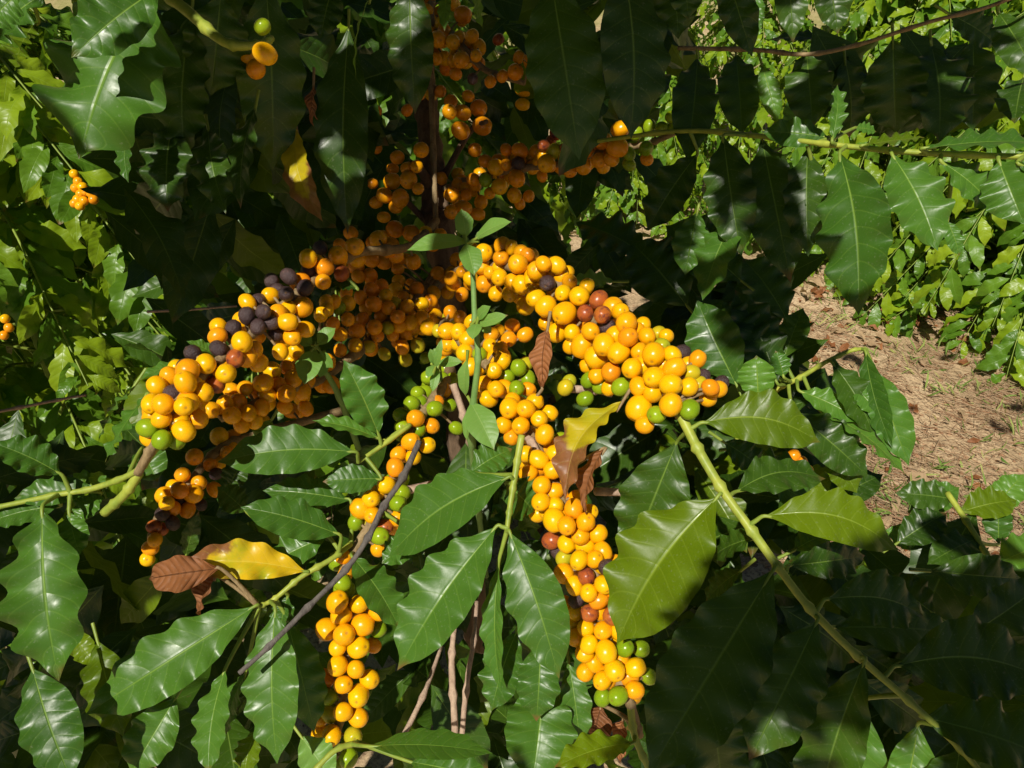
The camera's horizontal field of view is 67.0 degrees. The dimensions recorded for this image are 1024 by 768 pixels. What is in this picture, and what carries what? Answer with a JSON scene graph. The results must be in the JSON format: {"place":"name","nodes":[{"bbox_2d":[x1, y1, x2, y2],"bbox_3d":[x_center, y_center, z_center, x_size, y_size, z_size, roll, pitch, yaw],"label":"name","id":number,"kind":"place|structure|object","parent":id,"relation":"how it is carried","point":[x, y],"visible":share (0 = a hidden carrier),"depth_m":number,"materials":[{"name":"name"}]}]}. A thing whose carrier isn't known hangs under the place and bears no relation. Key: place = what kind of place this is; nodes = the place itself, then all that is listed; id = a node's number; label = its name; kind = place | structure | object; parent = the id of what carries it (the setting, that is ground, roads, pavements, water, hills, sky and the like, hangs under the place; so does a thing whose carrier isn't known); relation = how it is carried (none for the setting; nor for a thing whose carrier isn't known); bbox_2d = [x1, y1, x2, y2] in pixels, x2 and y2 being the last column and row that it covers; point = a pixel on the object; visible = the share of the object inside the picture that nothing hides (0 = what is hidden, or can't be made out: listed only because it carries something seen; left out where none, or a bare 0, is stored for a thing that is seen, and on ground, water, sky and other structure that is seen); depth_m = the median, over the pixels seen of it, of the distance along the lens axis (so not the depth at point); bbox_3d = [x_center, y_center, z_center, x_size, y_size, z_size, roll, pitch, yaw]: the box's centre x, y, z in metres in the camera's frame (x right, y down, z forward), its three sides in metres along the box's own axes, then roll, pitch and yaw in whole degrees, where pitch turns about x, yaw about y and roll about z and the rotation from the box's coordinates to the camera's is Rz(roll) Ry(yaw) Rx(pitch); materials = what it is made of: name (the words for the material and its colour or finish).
{"place":"outdoors","nodes":[
{"label":"outdoors","id":0,"kind":"place"},
{"bbox_2d":[0,0,1023,767],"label":"ground","id":1,"kind":"structure","parent":0,"point":[366,758],"depth_m":2.81,"materials":[{"name":"brown soil"}]},
{"bbox_2d":[0,0,101,490],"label":"coffee bush","id":2,"kind":"object","parent":1,"relation":"on","point":[68,9],"depth_m":2.12,"materials":[{"name":"green plant"}]},
{"bbox_2d":[0,0,332,685],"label":"coffee bush","id":3,"kind":"object","parent":1,"relation":"on","point":[44,164],"visible":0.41,"depth_m":1.40,"materials":[{"name":"green plant"}]},
{"bbox_2d":[35,0,605,592],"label":"coffee bush","id":4,"kind":"object","parent":1,"relation":"on","point":[565,216],"visible":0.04,"depth_m":1.81,"materials":[{"name":"green plant"}]},
{"bbox_2d":[0,0,1023,767],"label":"coffee bush","id":5,"kind":"object","parent":1,"relation":"on","point":[718,432],"visible":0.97,"depth_m":0.55,"materials":[{"name":"green plant"}]},
{"bbox_2d":[0,394,85,412],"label":"dead twig","id":6,"kind":"object","parent":5,"relation":"in","point":[19,407],"visible":1,"depth_m":0.69,"materials":[{"name":"brown wood"}]},
{"bbox_2d":[147,305,236,312],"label":"dead twig","id":7,"kind":"object","parent":5,"relation":"on","point":[193,309],"visible":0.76,"depth_m":0.80,"materials":[{"name":"brown wood"}]},
{"bbox_2d":[238,440,421,674],"bbox_3d":[-0.108,0.109,0.496,0.019,0.080,0.166,22,38,31],"label":"dead twig","id":8,"kind":"object","parent":5,"relation":"on","point":[367,539],"visible":1,"depth_m":0.49,"materials":[{"name":"grey wood"}]},
{"bbox_2d":[295,327,441,450],"bbox_3d":[-0.126,0.027,0.617,0.127,0.167,0.084,26,41,35],"label":"weed","id":9,"kind":"object","parent":5,"relation":"on","point":[312,363],"visible":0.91,"depth_m":0.57,"materials":[{"name":"green plant"}]},
{"bbox_2d":[408,480,432,493],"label":"dead twig","id":10,"kind":"object","parent":5,"relation":"on","point":[412,487],"visible":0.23,"depth_m":0.56,"materials":[{"name":"brown wood"}]},
{"bbox_2d":[403,646,442,731],"bbox_3d":[-0.070,0.249,0.629,0.008,0.014,0.081,10,33,15],"label":"dead twig","id":11,"kind":"object","parent":5,"relation":"on","point":[422,697],"visible":0.91,"depth_m":0.62,"materials":[{"name":"brown wood"}]},
{"bbox_2d":[425,339,461,390],"bbox_3d":[-0.059,-0.005,0.604,0.027,0.068,0.044,-15,35,-22],"label":"weed","id":12,"kind":"object","parent":5,"relation":"on","point":[436,379],"visible":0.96,"depth_m":0.59,"materials":[{"name":"green plant"}]},
{"bbox_2d":[448,628,458,732],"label":"dead twig","id":13,"kind":"object","parent":5,"relation":"in","point":[452,694],"visible":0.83,"depth_m":0.61,"materials":[{"name":"brown wood"}]},
{"bbox_2d":[449,383,467,445],"bbox_3d":[-0.039,0.037,0.612,0.026,0.080,0.012,23,39,32],"label":"dead twig","id":14,"kind":"object","parent":5,"relation":"on","point":[458,399],"visible":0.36,"depth_m":0.60,"materials":[{"name":"brown wood"}]},
{"bbox_2d":[408,209,510,577],"bbox_3d":[-0.034,0.072,0.678,0.068,0.496,0.221,0,32,0],"label":"weed","id":15,"kind":"object","parent":5,"relation":"on","point":[479,423],"visible":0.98,"depth_m":0.53,"materials":[{"name":"green plant"}]},
{"bbox_2d":[459,601,478,733],"bbox_3d":[-0.035,0.252,0.669,0.008,0.094,0.084,5,32,8],"label":"dead twig","id":16,"kind":"object","parent":5,"relation":"in","point":[466,686],"visible":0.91,"depth_m":0.65,"materials":[{"name":"brown wood"}]},
{"bbox_2d":[572,385,612,396],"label":"dead twig","id":17,"kind":"object","parent":5,"relation":"on","point":[578,388],"visible":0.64,"depth_m":0.56,"materials":[{"name":"brown wood"}]},
{"bbox_2d":[593,487,619,495],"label":"dead twig","id":18,"kind":"object","parent":5,"relation":"on","point":[600,491],"visible":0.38,"depth_m":0.56,"materials":[{"name":"brown wood"}]},
{"bbox_2d":[547,26,730,237],"bbox_3d":[0.691,-1.497,4.287,1.258,1.114,1.184,-6,32,-9],"label":"coffee shrub","id":19,"kind":"object","parent":1,"relation":"on","point":[609,198],"visible":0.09,"depth_m":4.09,"materials":[{"name":"green plant"}]},
{"bbox_2d":[675,0,815,163],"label":"coffee shrub","id":20,"kind":"object","parent":1,"relation":"on","point":[771,27],"visible":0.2,"depth_m":4.87,"materials":[{"name":"green plant"}]},
{"bbox_2d":[511,209,1023,574],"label":"straw litter","id":21,"kind":"object","parent":1,"relation":"on","point":[1014,391],"visible":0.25,"depth_m":2.70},
{"bbox_2d":[537,228,1000,553],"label":"leaf litter","id":22,"kind":"object","parent":1,"relation":"on","point":[887,520],"visible":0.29,"depth_m":3.07,"materials":[{"name":"brown plant"}]},
{"bbox_2d":[732,0,1019,320],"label":"coffee shrub","id":23,"kind":"object","parent":1,"relation":"on","point":[880,15],"visible":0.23,"depth_m":3.38,"materials":[{"name":"green plant"}]},
{"bbox_2d":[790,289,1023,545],"bbox_3d":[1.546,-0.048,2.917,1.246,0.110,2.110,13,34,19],"label":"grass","id":24,"kind":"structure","parent":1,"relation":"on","point":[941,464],"depth_m":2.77,"materials":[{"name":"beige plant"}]},
{"bbox_2d":[817,0,1023,386],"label":"coffee shrub","id":25,"kind":"object","parent":1,"relation":"on","point":[950,282],"visible":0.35,"depth_m":3.00,"materials":[{"name":"green plant"}]},
{"bbox_2d":[963,134,1023,327],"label":"coffee shrub","id":26,"kind":"object","parent":1,"relation":"on","point":[1004,247],"visible":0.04,"depth_m":3.32,"materials":[{"name":"green plant"}]},
{"bbox_2d":[523,433,539,449],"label":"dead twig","id":27,"kind":"object","parent":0,"point":[531,441],"visible":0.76,"depth_m":0.53,"materials":[{"name":"brown wood"}]}
]}

